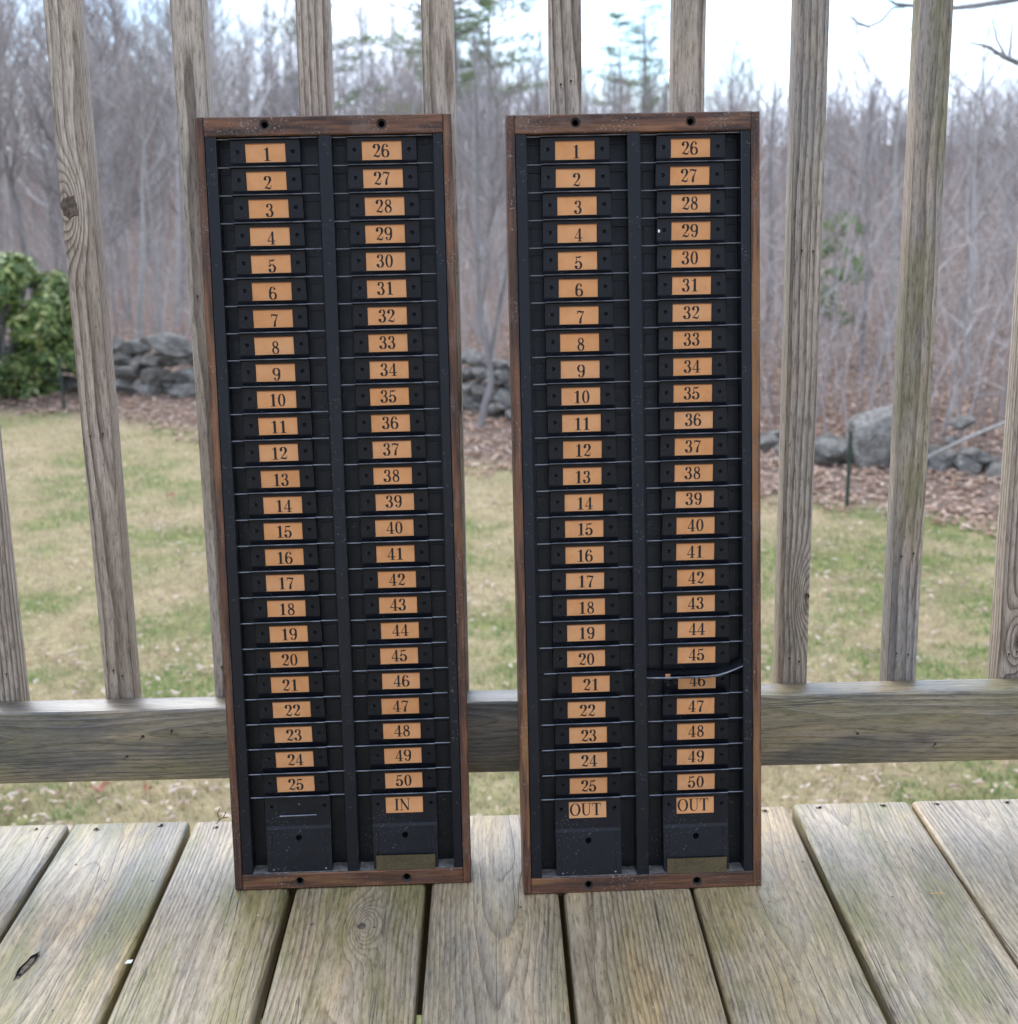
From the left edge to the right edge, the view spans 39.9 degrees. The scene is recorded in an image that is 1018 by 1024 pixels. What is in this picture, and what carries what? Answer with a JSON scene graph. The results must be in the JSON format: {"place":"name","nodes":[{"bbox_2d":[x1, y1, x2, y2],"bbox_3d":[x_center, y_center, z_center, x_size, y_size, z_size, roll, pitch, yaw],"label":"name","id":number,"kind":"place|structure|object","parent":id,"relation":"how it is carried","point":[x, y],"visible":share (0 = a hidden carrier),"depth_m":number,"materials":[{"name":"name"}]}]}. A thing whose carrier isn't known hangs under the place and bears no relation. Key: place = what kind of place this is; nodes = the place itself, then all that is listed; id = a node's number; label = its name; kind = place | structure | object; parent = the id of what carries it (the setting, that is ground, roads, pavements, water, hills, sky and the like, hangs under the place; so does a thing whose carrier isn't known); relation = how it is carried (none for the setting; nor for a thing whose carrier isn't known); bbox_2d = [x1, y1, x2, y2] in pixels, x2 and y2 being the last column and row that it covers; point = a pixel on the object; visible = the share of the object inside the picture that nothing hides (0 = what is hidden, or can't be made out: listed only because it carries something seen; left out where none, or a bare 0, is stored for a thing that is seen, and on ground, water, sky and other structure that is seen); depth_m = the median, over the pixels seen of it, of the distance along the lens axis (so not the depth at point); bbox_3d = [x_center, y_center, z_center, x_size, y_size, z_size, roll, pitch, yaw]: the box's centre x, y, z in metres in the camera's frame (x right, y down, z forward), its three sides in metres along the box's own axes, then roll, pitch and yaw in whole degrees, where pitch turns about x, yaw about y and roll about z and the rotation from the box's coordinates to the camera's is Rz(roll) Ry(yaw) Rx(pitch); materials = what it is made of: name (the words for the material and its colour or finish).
{"place":"outdoors","nodes":[
{"label":"outdoors","id":0,"kind":"place"},
{"bbox_2d":[0,146,1017,1023],"bbox_3d":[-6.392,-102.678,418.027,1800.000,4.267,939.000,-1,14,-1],"label":"ground","id":1,"kind":"structure","parent":0,"point":[50,646],"depth_m":7.96,"materials":[{"name":"plant"}]},
{"bbox_2d":[0,1,43,250],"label":"bare tree","id":2,"kind":"object","parent":1,"relation":"on","point":[2,172],"visible":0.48,"depth_m":23.11,"materials":[{"name":"grey plant"}]},
{"bbox_2d":[0,30,49,253],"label":"bare tree","id":3,"kind":"object","parent":1,"relation":"on","point":[9,219],"visible":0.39,"depth_m":25.75,"materials":[{"name":"grey plant"}]},
{"bbox_2d":[0,1,57,251],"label":"bare tree","id":4,"kind":"object","parent":1,"relation":"on","point":[27,196],"visible":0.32,"depth_m":35.93,"materials":[{"name":"grey plant"}]},
{"bbox_2d":[0,251,76,400],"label":"evergreen bush","id":5,"kind":"object","parent":1,"relation":"on","point":[43,320],"visible":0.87,"depth_m":13.89,"materials":[{"name":"green plant"}]},
{"bbox_2d":[0,0,88,272],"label":"bare tree","id":6,"kind":"object","parent":1,"relation":"on","point":[31,95],"visible":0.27,"depth_m":29.69,"materials":[{"name":"grey plant"}]},
{"bbox_2d":[0,89,107,274],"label":"bare tree","id":7,"kind":"object","parent":1,"relation":"on","point":[51,222],"visible":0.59,"depth_m":17.02,"materials":[{"name":"grey plant"}]},
{"bbox_2d":[0,0,108,299],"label":"bare tree","id":8,"kind":"object","parent":1,"relation":"on","point":[10,173],"visible":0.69,"depth_m":17.61,"materials":[{"name":"grey plant"}]},
{"bbox_2d":[8,31,107,271],"bbox_3d":[-9.958,-8.082,30.850,2.053,5.686,2.811,0,14,5],"label":"bare tree","id":9,"kind":"object","parent":1,"relation":"on","point":[53,151],"visible":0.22,"depth_m":30.57,"materials":[{"name":"grey plant"}]},
{"bbox_2d":[26,0,143,274],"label":"bare tree","id":10,"kind":"object","parent":1,"relation":"on","point":[111,113],"visible":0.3,"depth_m":29.61,"materials":[{"name":"grey plant"}]},
{"bbox_2d":[2,0,167,248],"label":"bare tree","id":11,"kind":"object","parent":1,"relation":"on","point":[94,10],"visible":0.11,"depth_m":38.92,"materials":[{"name":"grey plant"}]},
{"bbox_2d":[0,0,169,187],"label":"bare tree","id":12,"kind":"object","parent":1,"relation":"on","point":[32,17],"visible":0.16,"depth_m":39.25,"materials":[{"name":"grey plant"}]},
{"bbox_2d":[0,0,173,290],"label":"bare tree","id":13,"kind":"object","parent":1,"relation":"on","point":[98,14],"visible":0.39,"depth_m":25.48,"materials":[{"name":"grey plant"}]},
{"bbox_2d":[0,0,179,250],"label":"bare tree","id":14,"kind":"object","parent":1,"relation":"on","point":[98,115],"visible":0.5,"depth_m":16.45,"materials":[{"name":"grey plant"}]},
{"bbox_2d":[35,66,146,221],"bbox_3d":[-4.990,-3.810,17.291,1.262,3.706,1.272,2,14,10],"label":"bare tree","id":15,"kind":"object","parent":1,"relation":"on","point":[99,163],"visible":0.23,"depth_m":17.24,"materials":[{"name":"grey plant"}]},
{"bbox_2d":[32,0,165,243],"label":"bare tree","id":16,"kind":"object","parent":1,"relation":"on","point":[115,31],"visible":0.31,"depth_m":38.21,"materials":[{"name":"grey plant"}]},
{"bbox_2d":[55,52,180,338],"bbox_3d":[-4.239,-3.493,15.787,1.769,3.310,0.868,-4,14,-10],"label":"birch","id":17,"kind":"object","parent":1,"relation":"on","point":[140,298],"visible":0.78,"depth_m":15.78,"materials":[{"name":"plant"}]},
{"bbox_2d":[92,66,143,319],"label":"bare tree","id":18,"kind":"object","parent":1,"relation":"on","point":[126,252],"visible":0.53,"depth_m":20.74,"materials":[{"name":"grey plant"}]},
{"bbox_2d":[84,0,155,240],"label":"bare tree","id":19,"kind":"object","parent":1,"relation":"on","point":[110,67],"visible":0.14,"depth_m":42.02,"materials":[{"name":"grey plant"}]},
{"bbox_2d":[96,98,146,319],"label":"bare tree","id":20,"kind":"object","parent":1,"relation":"on","point":[115,179],"visible":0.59,"depth_m":20.91,"materials":[{"name":"grey plant"}]},
{"bbox_2d":[46,0,212,226],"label":"bare tree","id":21,"kind":"object","parent":1,"relation":"on","point":[118,88],"visible":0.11,"depth_m":42.24,"materials":[{"name":"grey plant"}]},
{"bbox_2d":[102,1,184,333],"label":"bare tree","id":22,"kind":"object","parent":1,"relation":"on","point":[158,309],"visible":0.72,"depth_m":17.04,"materials":[{"name":"grey plant"}]},
{"bbox_2d":[87,0,221,264],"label":"bare tree","id":23,"kind":"object","parent":1,"relation":"on","point":[144,186],"visible":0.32,"depth_m":33.31,"materials":[{"name":"grey plant"}]},
{"bbox_2d":[33,0,287,324],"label":"bare tree","id":24,"kind":"object","parent":1,"relation":"on","point":[176,210],"visible":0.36,"depth_m":19.73,"materials":[{"name":"grey plant"}]},
{"bbox_2d":[98,1,236,298],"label":"bare tree","id":25,"kind":"object","parent":1,"relation":"on","point":[181,200],"visible":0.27,"depth_m":24.27,"materials":[{"name":"grey plant"}]},
{"bbox_2d":[119,12,216,224],"bbox_3d":[-6.953,-7.710,29.205,2.348,5.598,2.002,-4,14,-14],"label":"bare tree","id":26,"kind":"object","parent":1,"relation":"on","point":[154,81],"visible":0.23,"depth_m":28.92,"materials":[{"name":"grey plant"}]},
{"bbox_2d":[48,0,297,165],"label":"bare tree","id":27,"kind":"object","parent":1,"relation":"on","point":[229,81],"visible":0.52,"depth_m":17.60,"materials":[{"name":"grey plant"}]},
{"bbox_2d":[99,0,271,264],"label":"bare tree","id":28,"kind":"object","parent":1,"relation":"on","point":[160,206],"visible":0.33,"depth_m":32.86,"materials":[{"name":"grey plant"}]},
{"bbox_2d":[139,33,249,179],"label":"bare tree","id":29,"kind":"object","parent":1,"relation":"on","point":[214,95],"visible":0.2,"depth_m":20.48,"materials":[{"name":"grey plant"}]},
{"bbox_2d":[148,0,267,115],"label":"bare tree","id":30,"kind":"object","parent":1,"relation":"on","point":[223,24],"visible":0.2,"depth_m":42.65,"materials":[{"name":"grey plant"}]},
{"bbox_2d":[143,0,296,116],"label":"bare tree","id":31,"kind":"object","parent":1,"relation":"on","point":[228,39],"visible":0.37,"depth_m":39.47,"materials":[{"name":"grey plant"}]},
{"bbox_2d":[232,0,296,115],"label":"bare tree","id":32,"kind":"object","parent":1,"relation":"on","point":[266,35],"visible":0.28,"depth_m":72.45,"materials":[{"name":"grey plant"}]},
{"bbox_2d":[246,0,295,114],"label":"bare tree","id":33,"kind":"object","parent":1,"relation":"on","point":[266,20],"visible":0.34,"depth_m":68.74,"materials":[{"name":"grey plant"}]},
{"bbox_2d":[248,0,299,115],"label":"bare tree","id":34,"kind":"object","parent":1,"relation":"on","point":[294,87],"visible":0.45,"depth_m":29.60,"materials":[{"name":"grey plant"}]},
{"bbox_2d":[221,0,347,116],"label":"bare tree","id":35,"kind":"object","parent":1,"relation":"on","point":[283,65],"visible":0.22,"depth_m":43.68,"materials":[{"name":"grey plant"}]},
{"bbox_2d":[227,16,342,116],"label":"bare tree","id":36,"kind":"object","parent":1,"relation":"on","point":[275,94],"visible":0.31,"depth_m":19.92,"materials":[{"name":"grey plant"}]},
{"bbox_2d":[238,0,379,114],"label":"bare tree","id":37,"kind":"object","parent":1,"relation":"on","point":[339,51],"visible":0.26,"depth_m":31.01,"materials":[{"name":"grey plant"}]},
{"bbox_2d":[247,3,382,115],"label":"bare tree","id":38,"kind":"object","parent":1,"relation":"on","point":[279,92],"visible":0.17,"depth_m":34.31,"materials":[{"name":"grey plant"}]},
{"bbox_2d":[259,0,413,114],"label":"pine tree","id":39,"kind":"object","parent":1,"relation":"on","point":[335,46],"visible":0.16,"depth_m":41.81,"materials":[{"name":"green plant"}]},
{"bbox_2d":[333,2,400,114],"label":"bare tree","id":40,"kind":"object","parent":1,"relation":"on","point":[363,72],"visible":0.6,"depth_m":18.63,"materials":[{"name":"grey plant"}]},
{"bbox_2d":[333,0,409,114],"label":"bare tree","id":41,"kind":"object","parent":1,"relation":"on","point":[379,63],"visible":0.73,"depth_m":41.11,"materials":[{"name":"grey plant"}]},
{"bbox_2d":[345,0,409,114],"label":"bare tree","id":42,"kind":"object","parent":1,"relation":"on","point":[376,62],"visible":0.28,"depth_m":52.73,"materials":[{"name":"grey plant"}]},
{"bbox_2d":[335,0,420,114],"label":"bare tree","id":43,"kind":"object","parent":1,"relation":"on","point":[391,51],"visible":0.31,"depth_m":64.70,"materials":[{"name":"grey plant"}]},
{"bbox_2d":[361,1,422,114],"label":"bare tree","id":44,"kind":"object","parent":1,"relation":"on","point":[392,15],"visible":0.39,"depth_m":57.01,"materials":[{"name":"grey plant"}]},
{"bbox_2d":[368,27,422,113],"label":"bare tree","id":45,"kind":"object","parent":1,"relation":"on","point":[400,53],"visible":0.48,"depth_m":41.23,"materials":[{"name":"grey plant"}]},
{"bbox_2d":[380,6,468,154],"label":"bare tree","id":46,"kind":"object","parent":1,"relation":"on","point":[414,80],"visible":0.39,"depth_m":24.83,"materials":[{"name":"grey plant"}]},
{"bbox_2d":[334,0,547,248],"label":"pine tree","id":47,"kind":"object","parent":1,"relation":"on","point":[470,30],"visible":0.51,"depth_m":37.71,"materials":[{"name":"green plant"}]},
{"bbox_2d":[418,38,535,336],"bbox_3d":[-0.463,-4.320,17.773,1.314,4.264,1.698,9,17,35],"label":"bare tree","id":48,"kind":"object","parent":1,"relation":"on","point":[473,173],"visible":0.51,"depth_m":17.88,"materials":[{"name":"grey plant"}]},
{"bbox_2d":[457,106,505,285],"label":"bare tree","id":49,"kind":"object","parent":1,"relation":"on","point":[481,119],"visible":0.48,"depth_m":23.14,"materials":[{"name":"grey plant"}]},
{"bbox_2d":[456,55,506,259],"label":"bare tree","id":50,"kind":"object","parent":1,"relation":"on","point":[478,152],"visible":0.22,"depth_m":33.43,"materials":[{"name":"grey plant"}]},
{"bbox_2d":[456,31,525,265],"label":"bare tree","id":51,"kind":"object","parent":1,"relation":"on","point":[478,90],"visible":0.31,"depth_m":30.61,"materials":[{"name":"grey plant"}]},
{"bbox_2d":[458,45,531,278],"bbox_3d":[-0.288,-6.702,27.012,1.904,4.572,1.632,-3,14,-8],"label":"bare tree","id":52,"kind":"object","parent":1,"relation":"on","point":[496,187],"visible":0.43,"depth_m":26.86,"materials":[{"name":"grey plant"}]},
{"bbox_2d":[456,20,538,286],"bbox_3d":[-0.269,-6.553,25.884,1.917,4.819,1.633,7,16,31],"label":"bare tree","id":53,"kind":"object","parent":1,"relation":"on","point":[487,115],"visible":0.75,"depth_m":25.63,"materials":[{"name":"grey plant"}]},
{"bbox_2d":[0,356,1001,512],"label":"wire fence","id":54,"kind":"object","parent":1,"relation":"on","point":[848,472],"visible":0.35,"depth_m":8.95,"materials":[{"name":"metal"}]},
{"bbox_2d":[456,0,548,233],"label":"pine tree","id":55,"kind":"object","parent":1,"relation":"on","point":[461,39],"visible":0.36,"depth_m":41.84,"materials":[{"name":"green plant"}]},
{"bbox_2d":[5,333,1001,478],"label":"stone wall","id":56,"kind":"structure","parent":1,"relation":"on","point":[172,350],"depth_m":13.70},
{"bbox_2d":[0,309,1011,539],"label":"leaf litter","id":57,"kind":"object","parent":1,"relation":"on","point":[979,509],"visible":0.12,"depth_m":11.77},
{"bbox_2d":[0,799,1017,1023],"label":"deck","id":58,"kind":"structure","parent":1,"relation":"on","point":[835,922],"depth_m":1.43,"materials":[{"name":"grey wood"}]},
{"bbox_2d":[195,113,471,889],"bbox_3d":[-0.180,0.001,1.504,0.259,0.820,0.059,-2,8,-2],"label":"time card rack","id":59,"kind":"object","parent":58,"relation":"on","point":[328,260],"visible":1,"depth_m":1.48,"materials":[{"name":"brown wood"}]},
{"bbox_2d":[0,0,1017,783],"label":"deck railing","id":60,"kind":"object","parent":58,"relation":"on","point":[124,730],"visible":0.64,"depth_m":1.57,"materials":[{"name":"grey wood"}]},
{"bbox_2d":[504,111,761,893],"bbox_3d":[0.135,-0.001,1.498,0.258,0.820,0.059,-2,7,-2],"label":"time card rack","id":61,"kind":"object","parent":58,"relation":"on","point":[633,250],"visible":1,"depth_m":1.48,"materials":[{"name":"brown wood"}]},
{"bbox_2d":[0,0,1017,244],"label":"wood","id":62,"kind":"object","parent":1,"relation":"on","point":[952,115],"visible":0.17,"depth_m":56.81,"materials":[{"name":"grey plant"}]},
{"bbox_2d":[0,104,1017,454],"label":"undergrowth","id":63,"kind":"object","parent":1,"relation":"on","point":[974,366],"visible":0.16,"depth_m":14.12,"materials":[{"name":"grey plant"}]},
{"bbox_2d":[0,406,1017,830],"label":"lawn leaves","id":64,"kind":"object","parent":1,"relation":"on","point":[212,788],"visible":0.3,"depth_m":6.43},
{"bbox_2d":[484,16,548,120],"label":"bare tree","id":65,"kind":"object","parent":1,"relation":"on","point":[531,65],"visible":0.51,"depth_m":53.88,"materials":[{"name":"grey plant"}]},
{"bbox_2d":[486,26,548,186],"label":"bare tree","id":66,"kind":"object","parent":1,"relation":"on","point":[538,79],"visible":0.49,"depth_m":25.48,"materials":[{"name":"grey plant"}]},
{"bbox_2d":[396,0,657,428],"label":"forked tree","id":67,"kind":"object","parent":1,"relation":"on","point":[489,356],"visible":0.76,"depth_m":11.45,"materials":[{"name":"grey plant"}]},
{"bbox_2d":[589,34,641,113],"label":"bare tree","id":68,"kind":"object","parent":1,"relation":"on","point":[613,86],"visible":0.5,"depth_m":18.60,"materials":[{"name":"grey plant"}]},
{"bbox_2d":[582,6,661,112],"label":"pine tree","id":69,"kind":"object","parent":1,"relation":"on","point":[613,15],"visible":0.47,"depth_m":55.35,"materials":[{"name":"green plant"}]},
{"bbox_2d":[598,0,669,112],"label":"pine tree","id":70,"kind":"object","parent":1,"relation":"on","point":[631,55],"visible":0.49,"depth_m":59.11,"materials":[{"name":"green plant"}]},
{"bbox_2d":[607,9,669,112],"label":"tree","id":71,"kind":"object","parent":1,"relation":"on","point":[642,102],"visible":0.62,"depth_m":18.68,"materials":[{"name":"grey plant"}]},
{"bbox_2d":[704,33,736,110],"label":"bare tree","id":72,"kind":"object","parent":1,"relation":"on","point":[722,43],"visible":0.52,"depth_m":74.33,"materials":[{"name":"grey plant"}]},
{"bbox_2d":[704,24,757,111],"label":"bare tree","id":73,"kind":"object","parent":1,"relation":"on","point":[720,80],"visible":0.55,"depth_m":28.80,"materials":[{"name":"grey plant"}]},
{"bbox_2d":[707,40,787,243],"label":"bare tree","id":74,"kind":"object","parent":1,"relation":"on","point":[777,134],"visible":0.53,"depth_m":20.52,"materials":[{"name":"grey plant"}]},
{"bbox_2d":[725,44,784,210],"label":"bare tree","id":75,"kind":"object","parent":1,"relation":"on","point":[739,83],"visible":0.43,"depth_m":27.52,"materials":[{"name":"grey plant"}]},
{"bbox_2d":[716,0,847,340],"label":"bare tree","id":76,"kind":"object","parent":1,"relation":"on","point":[771,197],"visible":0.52,"depth_m":17.03,"materials":[{"name":"grey plant"}]},
{"bbox_2d":[814,433,847,464],"bbox_3d":[2.337,-0.457,10.321,0.399,0.250,0.425,-3,-3,19],"label":"boulder","id":77,"kind":"object","parent":1,"relation":"on","point":[825,448],"visible":0.65,"depth_m":10.16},
{"bbox_2d":[825,70,860,237],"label":"bare tree","id":78,"kind":"object","parent":1,"relation":"on","point":[841,133],"visible":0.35,"depth_m":37.84,"materials":[{"name":"grey plant"}]},
{"bbox_2d":[823,53,866,237],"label":"bare tree","id":79,"kind":"object","parent":1,"relation":"on","point":[833,139],"visible":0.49,"depth_m":34.53,"materials":[{"name":"grey plant"}]},
{"bbox_2d":[819,186,872,364],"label":"young evergreen","id":80,"kind":"object","parent":1,"relation":"on","point":[831,271],"visible":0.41,"depth_m":15.01,"materials":[{"name":"green plant"}]},
{"bbox_2d":[831,105,899,265],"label":"bare tree","id":81,"kind":"object","parent":1,"relation":"on","point":[862,201],"visible":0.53,"depth_m":24.17,"materials":[{"name":"grey plant"}]},
{"bbox_2d":[825,71,906,261],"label":"bare tree","id":82,"kind":"object","parent":1,"relation":"on","point":[889,128],"visible":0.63,"depth_m":28.77,"materials":[{"name":"grey plant"}]},
{"bbox_2d":[832,88,902,256],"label":"bare tree","id":83,"kind":"object","parent":1,"relation":"on","point":[858,175],"visible":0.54,"depth_m":24.48,"materials":[{"name":"grey plant"}]},
{"bbox_2d":[848,404,892,468],"bbox_3d":[2.718,-0.535,10.210,0.501,0.447,0.373,-10,18,-13],"label":"boulder","id":84,"kind":"object","parent":1,"relation":"on","point":[873,427],"visible":0.45,"depth_m":10.05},
{"bbox_2d":[762,0,986,371],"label":"bare tree","id":85,"kind":"object","parent":1,"relation":"on","point":[887,217],"visible":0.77,"depth_m":14.23,"materials":[{"name":"grey plant"}]},
{"bbox_2d":[823,2,981,354],"bbox_3d":[4.281,-3.846,15.767,2.026,4.134,1.639,-1,14,-1],"label":"bare tree","id":86,"kind":"object","parent":1,"relation":"on","point":[895,215],"visible":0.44,"depth_m":15.66,"materials":[{"name":"grey plant"}]},
{"bbox_2d":[849,0,1017,65],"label":"overhanging tree","id":87,"kind":"object","parent":1,"relation":"on","point":[1004,56],"visible":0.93,"depth_m":5.17,"materials":[{"name":"grey plant"}]},
{"bbox_2d":[865,108,1017,246],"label":"bare tree","id":88,"kind":"object","parent":1,"relation":"on","point":[902,135],"visible":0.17,"depth_m":17.34,"materials":[{"name":"grey plant"}]},
{"bbox_2d":[895,0,1017,385],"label":"bare tree","id":89,"kind":"object","parent":1,"relation":"on","point":[974,155],"visible":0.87,"depth_m":13.15,"materials":[{"name":"grey plant"}]},
{"bbox_2d":[928,421,1004,459],"bbox_3d":[3.420,-0.594,9.532,1.212,0.459,0.030,-2,14,-5],"label":"dead pole","id":90,"kind":"object","parent":1,"relation":"on","point":[948,447],"visible":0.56,"depth_m":9.52,"materials":[{"name":"grey wood"}]},
{"bbox_2d":[945,90,988,241],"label":"bare tree","id":91,"kind":"object","parent":1,"relation":"on","point":[965,160],"visible":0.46,"depth_m":37.79,"materials":[{"name":"grey plant"}]},
{"bbox_2d":[942,25,1017,335],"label":"bare tree","id":92,"kind":"object","parent":1,"relation":"on","point":[971,203],"visible":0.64,"depth_m":17.04,"materials":[{"name":"grey plant"}]},
{"bbox_2d":[949,18,1017,245],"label":"bare tree","id":93,"kind":"object","parent":1,"relation":"on","point":[1008,170],"visible":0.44,"depth_m":20.16,"materials":[{"name":"grey plant"}]},
{"bbox_2d":[959,65,1017,296],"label":"bare tree","id":94,"kind":"object","parent":1,"relation":"on","point":[1010,179],"visible":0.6,"depth_m":21.47,"materials":[{"name":"grey plant"}]},
{"bbox_2d":[963,67,1017,255],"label":"bare tree","id":95,"kind":"object","parent":1,"relation":"on","point":[985,175],"visible":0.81,"depth_m":16.87,"materials":[{"name":"grey plant"}]},
{"bbox_2d":[963,74,1017,258],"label":"bare tree","id":96,"kind":"object","parent":1,"relation":"on","point":[985,154],"visible":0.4,"depth_m":30.27,"materials":[{"name":"grey plant"}]},
{"bbox_2d":[0,406,1017,1023],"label":"lawn grass","id":97,"kind":"structure","parent":0,"point":[476,646],"depth_m":7.01,"materials":[{"name":"plant"}]},
{"bbox_2d":[0,0,1017,156],"label":"sky","id":98,"kind":"structure","parent":0,"point":[886,38],"materials":[{"name":"white"}]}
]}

